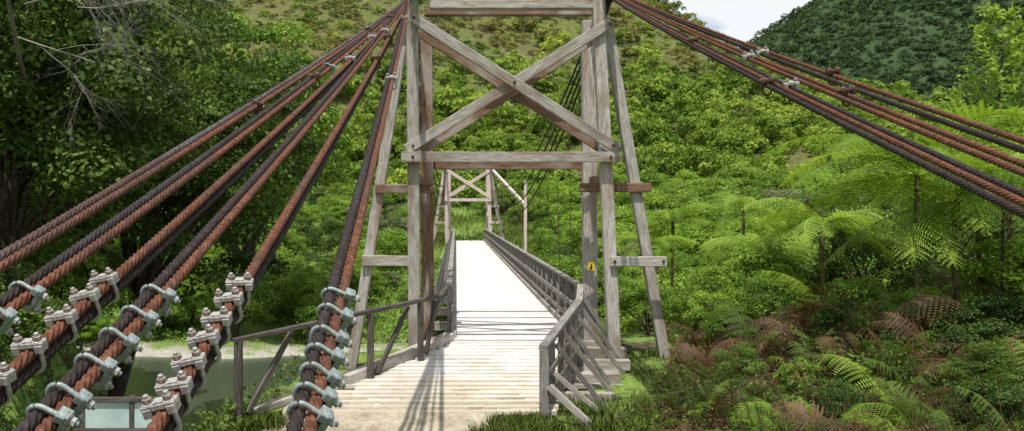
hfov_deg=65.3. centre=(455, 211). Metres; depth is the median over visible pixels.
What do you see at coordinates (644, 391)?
fern
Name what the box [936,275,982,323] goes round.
fern
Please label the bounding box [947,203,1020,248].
tree
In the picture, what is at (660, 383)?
fern
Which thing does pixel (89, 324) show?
tree
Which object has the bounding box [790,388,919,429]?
fern
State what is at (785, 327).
fern
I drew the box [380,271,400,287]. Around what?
tree
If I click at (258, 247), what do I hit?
tree
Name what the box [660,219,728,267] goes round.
tree
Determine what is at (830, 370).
fern
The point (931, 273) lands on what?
fern
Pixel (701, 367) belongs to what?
fern
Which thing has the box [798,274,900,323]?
shrub
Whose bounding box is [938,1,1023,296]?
tree
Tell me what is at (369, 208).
tree
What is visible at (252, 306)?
tree
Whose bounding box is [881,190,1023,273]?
tree
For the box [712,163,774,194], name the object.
tree
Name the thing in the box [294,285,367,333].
tree
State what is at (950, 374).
fern
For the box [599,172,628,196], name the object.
tree
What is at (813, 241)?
tree
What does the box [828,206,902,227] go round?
tree
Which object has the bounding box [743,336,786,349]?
fern
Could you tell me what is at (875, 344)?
fern
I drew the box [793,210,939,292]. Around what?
shrub
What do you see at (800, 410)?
fern
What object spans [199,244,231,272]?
tree
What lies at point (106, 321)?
tree
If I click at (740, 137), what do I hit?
hillside bush
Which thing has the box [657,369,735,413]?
fern
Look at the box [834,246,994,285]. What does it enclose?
tree
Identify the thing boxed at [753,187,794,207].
tree
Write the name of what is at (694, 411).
fern
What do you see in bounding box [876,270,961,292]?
fern
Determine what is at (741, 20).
sky
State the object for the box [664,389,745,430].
fern
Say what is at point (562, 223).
tree
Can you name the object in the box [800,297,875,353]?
shrub
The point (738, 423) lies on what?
fern
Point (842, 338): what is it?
fern
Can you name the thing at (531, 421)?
grass
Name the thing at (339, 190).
tree
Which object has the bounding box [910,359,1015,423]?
fern
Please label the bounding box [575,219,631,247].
tree
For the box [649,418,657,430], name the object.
fern
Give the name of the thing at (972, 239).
tree
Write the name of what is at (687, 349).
fern
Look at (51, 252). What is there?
shrub
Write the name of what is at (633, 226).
tree
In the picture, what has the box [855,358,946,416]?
fern
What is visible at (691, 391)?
fern
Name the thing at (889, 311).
fern
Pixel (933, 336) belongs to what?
fern
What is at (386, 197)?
tree
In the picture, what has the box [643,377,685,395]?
fern
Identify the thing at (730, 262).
tree
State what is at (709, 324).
shrub
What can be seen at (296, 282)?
tree
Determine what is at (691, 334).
fern
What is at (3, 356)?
shrub
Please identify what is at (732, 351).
fern
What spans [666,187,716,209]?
tree
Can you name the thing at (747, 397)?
fern
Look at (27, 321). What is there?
shrub
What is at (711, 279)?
shrub
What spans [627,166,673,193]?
tree
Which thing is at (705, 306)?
fern
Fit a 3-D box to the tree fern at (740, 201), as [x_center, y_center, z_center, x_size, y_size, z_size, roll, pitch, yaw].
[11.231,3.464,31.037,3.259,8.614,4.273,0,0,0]
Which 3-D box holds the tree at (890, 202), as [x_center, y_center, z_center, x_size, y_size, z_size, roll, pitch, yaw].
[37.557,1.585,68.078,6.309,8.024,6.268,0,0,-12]
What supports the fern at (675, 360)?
on the ground at (167, 346)
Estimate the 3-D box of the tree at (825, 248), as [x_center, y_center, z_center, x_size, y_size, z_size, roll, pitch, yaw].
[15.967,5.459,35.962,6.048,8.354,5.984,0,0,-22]
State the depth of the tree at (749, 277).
22.67 m
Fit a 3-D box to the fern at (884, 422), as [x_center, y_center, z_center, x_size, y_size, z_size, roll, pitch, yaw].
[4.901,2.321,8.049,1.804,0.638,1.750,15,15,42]
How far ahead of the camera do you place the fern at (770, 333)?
12.37 m
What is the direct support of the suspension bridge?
on the ground at (167, 346)
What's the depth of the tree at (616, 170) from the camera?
93.40 m
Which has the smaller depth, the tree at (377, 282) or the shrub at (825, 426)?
the shrub at (825, 426)
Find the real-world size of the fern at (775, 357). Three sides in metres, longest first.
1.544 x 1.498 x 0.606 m
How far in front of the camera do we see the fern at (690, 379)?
13.01 m
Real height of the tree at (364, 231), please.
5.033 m
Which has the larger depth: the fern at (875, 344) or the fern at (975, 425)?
the fern at (875, 344)
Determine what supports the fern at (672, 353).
on the ground at (167, 346)
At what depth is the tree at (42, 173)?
29.74 m
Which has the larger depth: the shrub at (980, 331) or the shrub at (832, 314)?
the shrub at (832, 314)
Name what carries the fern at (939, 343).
on the ground at (167, 346)
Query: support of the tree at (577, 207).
on the ground at (167, 346)
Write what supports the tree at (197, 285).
on the ground at (167, 346)
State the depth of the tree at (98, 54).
15.79 m
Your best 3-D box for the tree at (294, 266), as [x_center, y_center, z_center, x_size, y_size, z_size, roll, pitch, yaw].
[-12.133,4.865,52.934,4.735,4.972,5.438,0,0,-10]
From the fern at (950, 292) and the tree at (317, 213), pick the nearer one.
the fern at (950, 292)
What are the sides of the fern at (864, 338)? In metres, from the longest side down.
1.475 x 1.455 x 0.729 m
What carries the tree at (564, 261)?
on the ground at (167, 346)
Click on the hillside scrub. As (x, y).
(657, 84)
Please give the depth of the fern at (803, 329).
12.57 m
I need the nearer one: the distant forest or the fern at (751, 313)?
the fern at (751, 313)
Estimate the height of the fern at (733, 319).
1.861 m
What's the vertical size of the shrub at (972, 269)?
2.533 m
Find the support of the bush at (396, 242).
on the ground at (167, 346)
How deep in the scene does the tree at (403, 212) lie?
79.43 m
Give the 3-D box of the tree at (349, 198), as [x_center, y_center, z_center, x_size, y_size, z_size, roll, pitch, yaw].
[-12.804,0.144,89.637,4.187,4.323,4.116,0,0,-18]
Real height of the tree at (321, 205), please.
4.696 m
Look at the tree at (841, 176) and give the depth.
92.40 m
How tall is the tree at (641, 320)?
6.796 m
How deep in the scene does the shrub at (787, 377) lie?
11.12 m
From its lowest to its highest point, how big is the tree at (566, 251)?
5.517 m
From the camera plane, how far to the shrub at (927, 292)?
13.11 m
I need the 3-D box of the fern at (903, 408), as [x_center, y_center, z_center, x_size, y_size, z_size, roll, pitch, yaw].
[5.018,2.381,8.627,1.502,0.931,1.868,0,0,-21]
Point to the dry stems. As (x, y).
(891, 428)
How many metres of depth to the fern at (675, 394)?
12.23 m
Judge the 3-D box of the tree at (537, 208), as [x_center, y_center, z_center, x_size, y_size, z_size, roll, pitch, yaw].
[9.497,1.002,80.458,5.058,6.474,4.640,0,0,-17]
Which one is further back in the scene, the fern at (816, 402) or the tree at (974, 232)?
the tree at (974, 232)
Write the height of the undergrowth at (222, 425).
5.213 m
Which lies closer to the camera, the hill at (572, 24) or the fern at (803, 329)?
the fern at (803, 329)
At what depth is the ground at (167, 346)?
41.72 m
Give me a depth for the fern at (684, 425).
10.32 m
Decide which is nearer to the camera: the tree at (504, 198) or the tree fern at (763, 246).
the tree fern at (763, 246)
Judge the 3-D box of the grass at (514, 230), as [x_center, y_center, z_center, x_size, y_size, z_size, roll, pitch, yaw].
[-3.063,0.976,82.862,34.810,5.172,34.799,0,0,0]
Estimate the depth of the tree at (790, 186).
91.25 m
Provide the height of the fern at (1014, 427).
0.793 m
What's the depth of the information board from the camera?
9.39 m
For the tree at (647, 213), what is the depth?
63.84 m
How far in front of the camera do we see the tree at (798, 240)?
19.09 m
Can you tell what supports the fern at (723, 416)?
on the ground at (167, 346)
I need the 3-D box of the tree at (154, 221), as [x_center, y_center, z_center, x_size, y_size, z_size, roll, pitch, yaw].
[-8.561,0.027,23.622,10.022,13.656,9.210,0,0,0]
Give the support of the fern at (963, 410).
on the ground at (167, 346)
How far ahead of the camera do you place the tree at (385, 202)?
85.09 m
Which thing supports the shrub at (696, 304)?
on the ground at (167, 346)
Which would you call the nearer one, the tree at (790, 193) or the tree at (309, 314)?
the tree at (309, 314)
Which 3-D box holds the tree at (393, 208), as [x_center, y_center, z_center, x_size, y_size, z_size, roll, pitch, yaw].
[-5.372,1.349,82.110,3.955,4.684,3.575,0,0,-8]
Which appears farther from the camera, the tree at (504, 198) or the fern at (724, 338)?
the tree at (504, 198)
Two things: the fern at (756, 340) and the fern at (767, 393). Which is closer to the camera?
the fern at (767, 393)
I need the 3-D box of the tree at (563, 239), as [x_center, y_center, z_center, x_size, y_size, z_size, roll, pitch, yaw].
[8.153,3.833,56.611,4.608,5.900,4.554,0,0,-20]
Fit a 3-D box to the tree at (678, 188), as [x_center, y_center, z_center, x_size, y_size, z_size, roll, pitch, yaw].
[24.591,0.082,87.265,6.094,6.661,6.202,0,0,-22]
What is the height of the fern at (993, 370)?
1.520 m
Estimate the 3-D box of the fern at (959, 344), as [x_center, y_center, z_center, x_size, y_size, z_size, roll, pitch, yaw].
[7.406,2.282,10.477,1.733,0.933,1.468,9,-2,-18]
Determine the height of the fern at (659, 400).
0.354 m
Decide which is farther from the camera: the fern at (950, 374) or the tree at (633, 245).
the tree at (633, 245)
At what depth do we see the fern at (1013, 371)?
9.09 m
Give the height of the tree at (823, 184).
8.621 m
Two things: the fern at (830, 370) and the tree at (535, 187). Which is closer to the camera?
the fern at (830, 370)
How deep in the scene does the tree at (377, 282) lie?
51.17 m
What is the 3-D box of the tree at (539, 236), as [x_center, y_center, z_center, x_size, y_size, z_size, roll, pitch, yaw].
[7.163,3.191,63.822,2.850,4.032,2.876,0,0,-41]
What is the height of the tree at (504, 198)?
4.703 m
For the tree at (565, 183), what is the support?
on the ground at (167, 346)
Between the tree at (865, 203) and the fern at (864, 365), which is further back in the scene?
the tree at (865, 203)
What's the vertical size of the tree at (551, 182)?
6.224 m
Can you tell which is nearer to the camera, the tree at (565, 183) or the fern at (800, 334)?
the fern at (800, 334)
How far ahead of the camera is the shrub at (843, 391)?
9.20 m
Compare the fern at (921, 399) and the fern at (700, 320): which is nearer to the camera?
the fern at (921, 399)
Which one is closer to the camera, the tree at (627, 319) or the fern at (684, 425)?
the fern at (684, 425)
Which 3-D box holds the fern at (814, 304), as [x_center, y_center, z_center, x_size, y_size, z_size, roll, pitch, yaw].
[5.314,2.424,13.224,2.710,1.719,2.296,-25,-10,11]
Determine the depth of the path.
11.90 m
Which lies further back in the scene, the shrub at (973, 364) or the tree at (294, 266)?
the tree at (294, 266)
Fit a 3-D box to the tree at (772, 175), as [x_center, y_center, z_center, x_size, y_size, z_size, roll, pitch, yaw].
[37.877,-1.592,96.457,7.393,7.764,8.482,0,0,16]
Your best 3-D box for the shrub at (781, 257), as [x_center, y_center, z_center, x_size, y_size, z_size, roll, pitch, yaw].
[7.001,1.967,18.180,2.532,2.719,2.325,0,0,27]
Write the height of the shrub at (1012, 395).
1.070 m
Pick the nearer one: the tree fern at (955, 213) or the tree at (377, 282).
the tree fern at (955, 213)
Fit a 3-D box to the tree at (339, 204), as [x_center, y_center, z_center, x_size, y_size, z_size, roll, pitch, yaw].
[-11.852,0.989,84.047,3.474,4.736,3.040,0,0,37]
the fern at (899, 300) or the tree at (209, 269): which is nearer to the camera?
the fern at (899, 300)
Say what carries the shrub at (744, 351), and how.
on the ground at (167, 346)
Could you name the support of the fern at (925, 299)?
on the ground at (167, 346)
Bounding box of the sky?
[660,0,810,47]
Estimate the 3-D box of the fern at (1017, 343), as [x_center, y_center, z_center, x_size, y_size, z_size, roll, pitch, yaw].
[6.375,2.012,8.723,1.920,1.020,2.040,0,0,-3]
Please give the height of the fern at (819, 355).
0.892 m
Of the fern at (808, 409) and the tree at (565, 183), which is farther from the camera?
the tree at (565, 183)
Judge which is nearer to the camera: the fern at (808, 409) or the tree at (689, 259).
the fern at (808, 409)
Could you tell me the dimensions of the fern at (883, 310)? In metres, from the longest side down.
2.710 x 2.296 x 1.719 m
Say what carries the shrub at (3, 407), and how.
on the ground at (167, 346)
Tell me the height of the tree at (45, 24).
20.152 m
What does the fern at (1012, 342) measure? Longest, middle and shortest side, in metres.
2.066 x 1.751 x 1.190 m
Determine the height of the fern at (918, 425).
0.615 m
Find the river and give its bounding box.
[92,356,305,430]
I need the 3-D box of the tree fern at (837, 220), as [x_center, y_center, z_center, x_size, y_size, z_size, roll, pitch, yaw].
[7.569,1.200,16.395,3.524,2.989,3.490,0,0,13]
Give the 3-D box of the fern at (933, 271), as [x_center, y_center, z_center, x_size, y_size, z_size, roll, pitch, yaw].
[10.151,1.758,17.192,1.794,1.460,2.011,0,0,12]
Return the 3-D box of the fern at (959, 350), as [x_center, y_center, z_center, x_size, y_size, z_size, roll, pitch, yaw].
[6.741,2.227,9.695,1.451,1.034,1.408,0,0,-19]
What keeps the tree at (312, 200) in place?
on the ground at (167, 346)
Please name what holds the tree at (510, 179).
on the ground at (167, 346)
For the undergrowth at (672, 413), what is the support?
on the ground at (167, 346)
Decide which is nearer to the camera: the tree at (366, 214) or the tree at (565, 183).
the tree at (366, 214)
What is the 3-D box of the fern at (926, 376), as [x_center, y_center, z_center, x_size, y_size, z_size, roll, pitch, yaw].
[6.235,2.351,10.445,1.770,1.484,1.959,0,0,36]
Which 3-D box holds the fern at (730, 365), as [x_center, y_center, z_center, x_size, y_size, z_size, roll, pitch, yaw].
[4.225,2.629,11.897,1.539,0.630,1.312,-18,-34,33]
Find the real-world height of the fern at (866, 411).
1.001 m
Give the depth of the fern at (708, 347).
14.44 m
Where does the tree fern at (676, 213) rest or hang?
on the ground at (167, 346)
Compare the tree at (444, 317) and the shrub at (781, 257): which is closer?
the shrub at (781, 257)
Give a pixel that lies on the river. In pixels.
(214, 392)
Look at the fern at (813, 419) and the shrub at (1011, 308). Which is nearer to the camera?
the fern at (813, 419)
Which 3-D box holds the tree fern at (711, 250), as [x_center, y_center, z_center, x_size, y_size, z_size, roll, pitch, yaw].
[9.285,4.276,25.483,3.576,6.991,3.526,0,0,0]
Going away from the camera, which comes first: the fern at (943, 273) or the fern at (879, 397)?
the fern at (879, 397)
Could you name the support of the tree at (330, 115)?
on the ground at (167, 346)
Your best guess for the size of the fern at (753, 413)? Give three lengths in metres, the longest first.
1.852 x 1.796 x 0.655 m
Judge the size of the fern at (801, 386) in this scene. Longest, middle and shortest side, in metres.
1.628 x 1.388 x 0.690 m
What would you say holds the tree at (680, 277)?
on the ground at (167, 346)
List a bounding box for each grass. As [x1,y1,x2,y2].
[187,337,712,430]
[226,201,556,252]
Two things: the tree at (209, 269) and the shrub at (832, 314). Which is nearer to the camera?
the shrub at (832, 314)
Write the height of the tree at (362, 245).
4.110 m
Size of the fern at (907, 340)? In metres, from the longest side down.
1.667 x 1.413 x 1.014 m
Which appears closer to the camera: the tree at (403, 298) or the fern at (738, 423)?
the fern at (738, 423)
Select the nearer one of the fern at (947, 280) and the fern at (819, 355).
the fern at (819, 355)
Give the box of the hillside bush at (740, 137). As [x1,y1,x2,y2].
[140,92,1023,219]
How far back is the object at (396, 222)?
65.65 m
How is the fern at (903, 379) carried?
on the ground at (167, 346)
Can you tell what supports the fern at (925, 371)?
on the ground at (167, 346)
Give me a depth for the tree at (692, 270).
49.83 m
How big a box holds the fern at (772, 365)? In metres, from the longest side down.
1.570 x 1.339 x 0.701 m
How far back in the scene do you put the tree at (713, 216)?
59.33 m
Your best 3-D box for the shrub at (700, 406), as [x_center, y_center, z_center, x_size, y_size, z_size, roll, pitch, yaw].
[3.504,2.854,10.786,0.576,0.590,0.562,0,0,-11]
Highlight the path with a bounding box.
[263,386,551,430]
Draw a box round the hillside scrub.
[18,0,1023,128]
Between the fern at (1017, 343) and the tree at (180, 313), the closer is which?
the fern at (1017, 343)
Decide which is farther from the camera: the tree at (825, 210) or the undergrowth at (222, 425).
the tree at (825, 210)
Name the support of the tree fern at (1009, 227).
on the ground at (167, 346)
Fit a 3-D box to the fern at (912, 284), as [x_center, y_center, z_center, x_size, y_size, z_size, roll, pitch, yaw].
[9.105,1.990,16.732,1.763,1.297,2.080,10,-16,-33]
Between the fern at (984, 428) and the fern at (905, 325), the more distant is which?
the fern at (905, 325)
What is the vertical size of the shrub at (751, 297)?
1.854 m
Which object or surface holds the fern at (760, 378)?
on the ground at (167, 346)
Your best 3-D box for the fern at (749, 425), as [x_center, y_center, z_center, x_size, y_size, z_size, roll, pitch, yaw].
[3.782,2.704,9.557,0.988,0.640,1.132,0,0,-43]
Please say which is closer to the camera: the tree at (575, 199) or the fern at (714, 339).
the fern at (714, 339)
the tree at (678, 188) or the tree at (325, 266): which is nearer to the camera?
the tree at (325, 266)
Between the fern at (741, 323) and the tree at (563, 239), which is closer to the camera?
the fern at (741, 323)
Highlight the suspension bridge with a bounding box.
[0,0,1023,430]
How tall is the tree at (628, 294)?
1.888 m
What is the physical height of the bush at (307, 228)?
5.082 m
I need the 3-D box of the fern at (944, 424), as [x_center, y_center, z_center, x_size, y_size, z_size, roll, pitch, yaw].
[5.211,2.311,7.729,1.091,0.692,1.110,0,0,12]
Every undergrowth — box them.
[0,316,304,430]
[77,232,728,345]
[619,261,1023,430]
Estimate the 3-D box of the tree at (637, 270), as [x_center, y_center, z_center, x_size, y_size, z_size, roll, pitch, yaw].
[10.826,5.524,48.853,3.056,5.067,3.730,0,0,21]
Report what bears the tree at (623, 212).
on the ground at (167, 346)
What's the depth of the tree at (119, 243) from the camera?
59.62 m
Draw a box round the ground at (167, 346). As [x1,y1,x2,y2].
[0,204,930,430]
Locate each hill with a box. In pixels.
[5,0,885,204]
[746,0,1023,107]
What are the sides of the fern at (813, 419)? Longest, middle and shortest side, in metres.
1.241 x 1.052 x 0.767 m
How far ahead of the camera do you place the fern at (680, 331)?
17.11 m
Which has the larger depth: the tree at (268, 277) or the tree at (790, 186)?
the tree at (790, 186)
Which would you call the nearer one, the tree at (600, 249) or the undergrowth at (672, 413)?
the undergrowth at (672, 413)
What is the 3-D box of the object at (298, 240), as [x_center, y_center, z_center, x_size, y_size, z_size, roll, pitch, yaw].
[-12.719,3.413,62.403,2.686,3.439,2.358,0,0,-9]
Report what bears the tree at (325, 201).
on the ground at (167, 346)
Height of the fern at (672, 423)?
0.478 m
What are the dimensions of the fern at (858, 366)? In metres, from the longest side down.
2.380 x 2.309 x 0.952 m
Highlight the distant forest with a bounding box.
[738,0,1023,111]
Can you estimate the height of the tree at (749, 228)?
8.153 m
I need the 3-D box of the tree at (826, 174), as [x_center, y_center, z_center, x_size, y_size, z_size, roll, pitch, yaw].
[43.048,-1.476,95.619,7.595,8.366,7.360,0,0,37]
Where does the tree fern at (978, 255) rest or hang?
on the ground at (167, 346)
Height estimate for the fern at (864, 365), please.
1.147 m
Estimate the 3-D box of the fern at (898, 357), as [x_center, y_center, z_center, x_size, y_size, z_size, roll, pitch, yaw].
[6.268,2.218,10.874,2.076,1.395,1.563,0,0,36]
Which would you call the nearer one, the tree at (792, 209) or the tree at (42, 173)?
the tree at (42, 173)
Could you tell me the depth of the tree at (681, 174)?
96.37 m
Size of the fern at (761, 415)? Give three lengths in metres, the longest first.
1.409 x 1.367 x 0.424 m
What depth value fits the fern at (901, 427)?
8.08 m
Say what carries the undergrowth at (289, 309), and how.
on the ground at (167, 346)
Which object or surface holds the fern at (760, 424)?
on the ground at (167, 346)
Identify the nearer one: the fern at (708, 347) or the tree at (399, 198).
the fern at (708, 347)
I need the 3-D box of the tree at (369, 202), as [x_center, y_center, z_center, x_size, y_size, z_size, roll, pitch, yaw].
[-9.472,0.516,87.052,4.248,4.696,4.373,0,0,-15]
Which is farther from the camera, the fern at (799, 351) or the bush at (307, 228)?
the bush at (307, 228)
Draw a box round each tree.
[0,0,268,355]
[3,57,141,318]
[12,0,326,396]
[14,0,105,255]
[35,287,93,328]
[78,315,111,342]
[111,226,140,251]
[125,286,193,334]
[158,9,365,339]
[172,290,214,322]
[180,274,206,303]
[192,254,231,282]
[192,273,283,327]
[193,224,226,254]
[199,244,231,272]
[239,240,262,266]
[239,248,307,290]
[251,273,285,314]
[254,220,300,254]
[272,265,340,305]
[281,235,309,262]
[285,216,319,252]
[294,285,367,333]
[296,204,334,226]
[302,257,359,293]
[306,185,336,205]
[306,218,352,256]
[310,193,341,215]
[322,195,350,221]
[325,182,352,196]
[328,199,350,222]
[330,240,379,267]
[336,217,368,242]
[339,195,351,205]
[342,185,370,196]
[343,206,370,225]
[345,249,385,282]
[350,266,389,295]
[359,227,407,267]
[364,207,384,227]
[367,196,388,210]
[368,185,393,204]
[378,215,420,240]
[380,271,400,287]
[381,198,396,220]
[385,193,406,204]
[385,202,420,218]
[388,206,420,230]
[397,285,434,301]
[420,190,443,211]
[435,295,446,333]
[471,192,501,209]
[492,187,519,211]
[505,170,553,195]
[506,205,530,223]
[516,181,571,216]
[523,180,558,195]
[527,190,567,232]
[527,227,556,254]
[537,244,581,280]
[541,254,581,304]
[542,178,598,206]
[542,224,602,261]
[544,187,600,225]
[553,210,581,248]
[557,200,646,239]
[559,203,581,230]
[573,262,631,317]
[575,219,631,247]
[576,237,636,288]
[597,165,626,182]
[598,299,686,336]
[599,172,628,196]
[600,242,659,278]
[604,291,708,335]
[614,187,676,211]
[615,219,686,262]
[618,267,644,301]
[618,279,685,334]
[622,210,666,235]
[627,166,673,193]
[629,267,707,320]
[644,193,684,211]
[657,251,707,284]
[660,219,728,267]
[662,182,695,194]
[665,198,755,263]
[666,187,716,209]
[667,267,708,286]
[669,169,700,183]
[669,175,732,198]
[676,177,765,217]
[706,273,818,294]
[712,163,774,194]
[718,210,818,259]
[721,257,755,272]
[734,229,847,278]
[737,167,797,190]
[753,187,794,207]
[760,198,820,235]
[761,188,832,225]
[776,173,817,191]
[793,165,845,191]
[804,176,838,203]
[806,185,887,229]
[807,222,911,269]
[812,241,852,274]
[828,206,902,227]
[833,169,872,182]
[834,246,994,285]
[838,191,904,222]
[872,184,911,214]
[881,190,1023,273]
[882,205,1023,242]
[885,231,997,278]
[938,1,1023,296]
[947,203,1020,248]
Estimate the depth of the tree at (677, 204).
74.73 m
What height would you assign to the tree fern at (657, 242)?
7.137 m
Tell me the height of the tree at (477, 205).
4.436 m
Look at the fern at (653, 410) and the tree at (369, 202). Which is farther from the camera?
the tree at (369, 202)
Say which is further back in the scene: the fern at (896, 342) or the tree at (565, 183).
the tree at (565, 183)
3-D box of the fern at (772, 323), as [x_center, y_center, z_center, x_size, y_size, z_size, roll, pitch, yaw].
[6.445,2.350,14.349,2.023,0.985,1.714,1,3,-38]
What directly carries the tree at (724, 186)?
on the ground at (167, 346)
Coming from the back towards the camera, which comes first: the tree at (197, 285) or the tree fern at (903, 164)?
the tree at (197, 285)
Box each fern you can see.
[600,231,697,269]
[620,202,730,287]
[628,397,658,423]
[630,386,661,411]
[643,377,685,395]
[645,371,672,394]
[646,418,692,430]
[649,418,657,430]
[654,393,677,411]
[656,401,728,427]
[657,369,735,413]
[660,349,692,364]
[660,390,690,404]
[663,355,696,370]
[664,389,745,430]
[665,323,726,349]
[668,341,733,372]
[669,420,692,430]
[670,321,691,340]
[672,365,704,392]
[673,357,731,401]
[674,372,722,402]
[692,323,764,352]
[692,414,763,430]
[693,310,706,333]
[694,237,762,269]
[695,191,785,239]
[696,230,817,283]
[697,271,883,329]
[697,418,777,430]
[698,384,764,423]
[699,286,848,380]
[701,333,729,353]
[702,286,825,350]
[702,356,781,389]
[703,302,770,327]
[704,331,796,378]
[706,358,789,397]
[707,334,777,367]
[711,324,742,348]
[723,315,804,335]
[723,407,784,426]
[724,355,822,425]
[726,387,794,430]
[726,396,823,430]
[726,420,792,430]
[727,411,751,430]
[729,325,861,375]
[734,350,800,406]
[736,100,1023,333]
[737,197,909,294]
[738,318,863,376]
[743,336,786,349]
[743,339,821,398]
[747,351,781,388]
[750,371,820,415]
[753,315,790,350]
[754,383,839,425]
[769,303,910,360]
[769,404,857,430]
[770,398,888,430]
[780,330,859,402]
[783,287,947,356]
[785,336,871,397]
[785,345,861,367]
[788,316,911,383]
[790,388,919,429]
[791,386,908,418]
[798,416,844,430]
[803,152,1023,322]
[804,355,904,402]
[810,295,963,360]
[812,354,1006,430]
[821,362,951,428]
[823,291,937,370]
[838,284,1004,342]
[840,402,974,430]
[842,422,952,430]
[850,361,945,399]
[852,340,993,399]
[854,155,1022,296]
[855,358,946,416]
[857,327,870,350]
[862,284,948,301]
[867,312,945,374]
[873,331,947,398]
[874,352,1023,430]
[875,399,957,429]
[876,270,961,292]
[882,294,938,314]
[886,293,1023,360]
[888,328,915,370]
[889,328,919,361]
[898,144,1015,289]
[899,401,1021,427]
[903,350,1018,390]
[904,422,951,430]
[910,336,1023,409]
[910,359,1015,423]
[914,337,989,380]
[919,261,939,283]
[923,259,945,287]
[928,362,964,409]
[928,407,1013,430]
[929,264,1008,285]
[933,269,951,296]
[934,363,1023,430]
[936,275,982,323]
[939,342,989,357]
[951,349,1020,390]
[953,385,1023,430]
[981,328,1023,372]
[995,338,1023,389]
[999,423,1023,430]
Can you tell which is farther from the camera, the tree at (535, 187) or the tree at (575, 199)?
the tree at (535, 187)
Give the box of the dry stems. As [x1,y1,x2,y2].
[629,266,1023,430]
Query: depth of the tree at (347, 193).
92.00 m
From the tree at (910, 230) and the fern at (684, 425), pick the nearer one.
the fern at (684, 425)
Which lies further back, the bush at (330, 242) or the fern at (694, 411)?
the bush at (330, 242)
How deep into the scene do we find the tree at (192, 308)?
46.28 m
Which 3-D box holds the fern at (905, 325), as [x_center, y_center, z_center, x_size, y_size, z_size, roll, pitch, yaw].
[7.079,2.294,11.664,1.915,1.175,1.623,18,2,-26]
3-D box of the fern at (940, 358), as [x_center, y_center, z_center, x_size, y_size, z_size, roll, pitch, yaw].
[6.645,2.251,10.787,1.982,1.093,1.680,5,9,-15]
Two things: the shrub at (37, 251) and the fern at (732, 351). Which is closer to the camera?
the fern at (732, 351)
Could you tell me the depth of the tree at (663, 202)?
72.90 m
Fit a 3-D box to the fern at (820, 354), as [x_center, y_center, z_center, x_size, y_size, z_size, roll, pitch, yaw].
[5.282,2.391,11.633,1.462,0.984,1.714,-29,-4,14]
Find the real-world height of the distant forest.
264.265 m
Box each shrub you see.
[0,261,66,360]
[0,333,14,364]
[0,405,12,428]
[1,202,77,284]
[18,238,135,316]
[670,265,747,312]
[683,286,760,325]
[695,400,734,420]
[697,305,756,340]
[709,340,776,385]
[712,239,819,306]
[730,276,808,336]
[776,355,832,399]
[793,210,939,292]
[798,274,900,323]
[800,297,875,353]
[805,416,847,430]
[811,379,890,430]
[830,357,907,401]
[891,285,987,328]
[925,291,1023,349]
[925,317,1023,366]
[936,339,1023,401]
[940,235,1023,316]
[940,378,1023,430]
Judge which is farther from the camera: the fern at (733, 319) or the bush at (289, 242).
the bush at (289, 242)
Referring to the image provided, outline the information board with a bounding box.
[73,395,156,430]
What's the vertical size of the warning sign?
0.200 m
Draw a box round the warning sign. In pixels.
[588,262,593,270]
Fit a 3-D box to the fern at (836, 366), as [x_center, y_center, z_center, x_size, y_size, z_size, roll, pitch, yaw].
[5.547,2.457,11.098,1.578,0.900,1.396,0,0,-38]
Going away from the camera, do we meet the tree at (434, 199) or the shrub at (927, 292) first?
the shrub at (927, 292)
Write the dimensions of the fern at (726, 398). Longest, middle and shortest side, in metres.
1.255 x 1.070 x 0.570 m
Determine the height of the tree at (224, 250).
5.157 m
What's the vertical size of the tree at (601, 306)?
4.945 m
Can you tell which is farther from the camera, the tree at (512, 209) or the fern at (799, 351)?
the tree at (512, 209)

